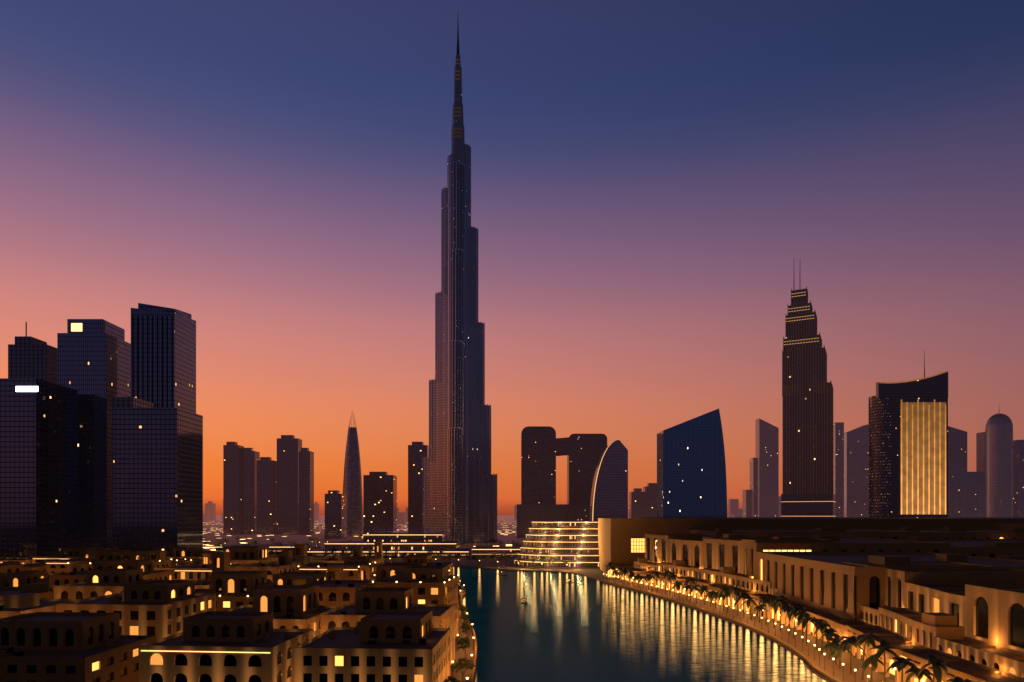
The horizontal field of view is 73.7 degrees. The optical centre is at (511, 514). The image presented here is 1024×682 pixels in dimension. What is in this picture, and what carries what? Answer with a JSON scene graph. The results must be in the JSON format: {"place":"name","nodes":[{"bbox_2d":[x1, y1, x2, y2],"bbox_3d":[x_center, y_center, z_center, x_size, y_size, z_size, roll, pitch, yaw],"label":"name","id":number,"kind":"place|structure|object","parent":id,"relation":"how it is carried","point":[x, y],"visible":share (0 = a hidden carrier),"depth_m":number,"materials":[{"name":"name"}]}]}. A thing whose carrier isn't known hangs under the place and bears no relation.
{"place":"outdoors","nodes":[
{"label":"outdoors","id":0,"kind":"place"},
{"bbox_2d":[223,435,313,534],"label":"high-rise buildings","id":1,"kind":"structure","parent":0,"point":[265,496],"depth_m":1510.13,"materials":[{"name":"concrete"}]},
{"bbox_2d":[343,413,362,535],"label":"bullet tower","id":2,"kind":"structure","parent":0,"point":[352,483],"depth_m":1407.34,"materials":[{"name":"black glass"}]},
{"bbox_2d":[325,472,396,538],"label":"blocks","id":3,"kind":"structure","parent":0,"point":[379,502],"depth_m":1264.00,"materials":[{"name":"concrete"}]},
{"bbox_2d":[408,442,428,532],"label":"block","id":4,"kind":"structure","parent":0,"point":[417,451],"depth_m":1200.00,"materials":[{"name":"concrete"}]},
{"bbox_2d":[203,496,780,523],"bbox_3d":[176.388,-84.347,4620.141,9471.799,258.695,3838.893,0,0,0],"label":"skyline","id":5,"kind":"structure","parent":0,"point":[734,510],"depth_m":4727.67,"materials":[{"name":"purple"}]},
{"bbox_2d":[0,0,1023,514],"label":"sky","id":6,"kind":"structure","parent":0,"point":[654,182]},
{"bbox_2d":[203,515,894,681],"bbox_3d":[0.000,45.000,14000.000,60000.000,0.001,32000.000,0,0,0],"label":"ground","id":7,"kind":"structure","parent":0,"point":[506,529],"depth_m":1018.36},
{"bbox_2d":[0,303,202,557],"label":"skyscraper cluster","id":8,"kind":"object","parent":7,"relation":"on","point":[101,432],"depth_m":501.05,"materials":[{"name":"glass"}]},
{"bbox_2d":[0,542,458,681],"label":"low-rise buildings","id":9,"kind":"structure","parent":7,"relation":"on","point":[195,614],"depth_m":190.36,"materials":[{"name":"beige stone"}]},
{"bbox_2d":[203,525,324,531],"bbox_3d":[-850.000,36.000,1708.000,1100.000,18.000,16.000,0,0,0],"label":"viaduct","id":10,"kind":"object","parent":7,"relation":"on","point":[314,525],"visible":0.06,"depth_m":1700.00,"materials":[{"name":"grey concrete"}]},
{"bbox_2d":[216,533,519,558],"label":"low-rise buildings","id":11,"kind":"structure","parent":7,"relation":"on","point":[416,543],"depth_m":730.00,"materials":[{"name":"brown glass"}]},
{"bbox_2d":[422,26,496,544],"bbox_3d":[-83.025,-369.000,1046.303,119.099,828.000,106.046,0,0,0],"label":"skyscraper","id":12,"kind":"structure","parent":7,"relation":"on","point":[459,491],"depth_m":1057.25,"materials":[{"name":"grey glass"}]},
{"bbox_2d":[460,586,476,681],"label":"bank wall","id":13,"kind":"structure","parent":7,"relation":"on","point":[463,588],"depth_m":233.99,"materials":[{"name":"beige stone"}]},
{"bbox_2d":[512,521,599,568],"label":"terrace building","id":14,"kind":"structure","parent":7,"relation":"on","point":[574,544],"depth_m":575.40,"materials":[{"name":"beige glass"}]},
{"bbox_2d":[203,536,971,681],"bbox_3d":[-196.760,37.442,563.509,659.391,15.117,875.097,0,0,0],"label":"trees and palms","id":15,"kind":"object","parent":7,"relation":"on","point":[835,647],"visible":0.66,"depth_m":239.79,"materials":[{"name":"green plant"}]},
{"bbox_2d":[319,542,923,681],"bbox_3d":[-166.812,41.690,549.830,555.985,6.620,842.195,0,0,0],"label":"lamp posts","id":16,"kind":"object","parent":7,"relation":"on","point":[733,618],"visible":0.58,"depth_m":231.54,"materials":[{"name":"grey metal"}]},
{"bbox_2d":[453,566,831,681],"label":"quay wall","id":17,"kind":"structure","parent":7,"relation":"on","point":[795,654],"depth_m":321.25,"materials":[{"name":"brown stone"}]},
{"bbox_2d":[629,483,656,517],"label":"distant buildings","id":18,"kind":"structure","parent":7,"relation":"on","point":[643,503],"depth_m":1514.00,"materials":[{"name":"concrete"}]},
{"bbox_2d":[597,517,1023,681],"bbox_3d":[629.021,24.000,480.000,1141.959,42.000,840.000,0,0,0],"label":"shopping mall","id":19,"kind":"structure","parent":7,"relation":"on","point":[949,591],"depth_m":279.68,"materials":[{"name":"beige stone"}]},
{"bbox_2d":[868,350,947,517],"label":"high-rise building","id":20,"kind":"structure","parent":7,"relation":"on","point":[907,449],"depth_m":799.94,"materials":[{"name":"black metal"}]},
{"bbox_2d":[516,426,606,537],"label":"linked towers","id":21,"kind":"structure","parent":0,"point":[542,447],"depth_m":1300.00,"materials":[{"name":"concrete"}]},
{"bbox_2d":[590,440,627,520],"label":"curved building","id":22,"kind":"structure","parent":0,"point":[609,495],"depth_m":1000.00,"materials":[{"name":"purple glass"}]},
{"bbox_2d":[453,567,825,681],"bbox_3d":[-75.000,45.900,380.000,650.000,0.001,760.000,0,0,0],"label":"lake water","id":23,"kind":"structure","parent":0,"point":[554,628],"depth_m":252.36,"materials":[{"name":"blue liquid"}]},
{"bbox_2d":[497,571,574,603],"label":"boats","id":24,"kind":"object","parent":23,"relation":"on","point":[524,602],"visible":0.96,"depth_m":454.59,"materials":[{"name":"brown"}]},
{"bbox_2d":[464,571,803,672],"bbox_3d":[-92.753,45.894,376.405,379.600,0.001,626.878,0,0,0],"label":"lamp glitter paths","id":25,"kind":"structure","parent":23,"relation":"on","point":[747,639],"depth_m":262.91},
{"bbox_2d":[657,409,726,516],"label":"curved glass building","id":26,"kind":"structure","parent":0,"point":[691,473],"depth_m":1000.00,"materials":[{"name":"blue glass"}]},
{"bbox_2d":[742,418,867,516],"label":"distant towers","id":27,"kind":"structure","parent":0,"point":[760,497],"depth_m":2212.54,"materials":[{"name":"concrete"}]},
{"bbox_2d":[781,287,834,516],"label":"stepped tower","id":28,"kind":"structure","parent":0,"point":[807,391],"depth_m":921.53,"materials":[{"name":"brown metal"}]},
{"bbox_2d":[948,426,1023,516],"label":"distant towers","id":29,"kind":"structure","parent":0,"point":[966,493],"depth_m":1900.00,"materials":[{"name":"concrete"}]},
{"bbox_2d":[985,413,1012,516],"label":"dome tower","id":30,"kind":"structure","parent":0,"point":[999,465],"depth_m":1706.63,"materials":[{"name":"glass"}]}
]}

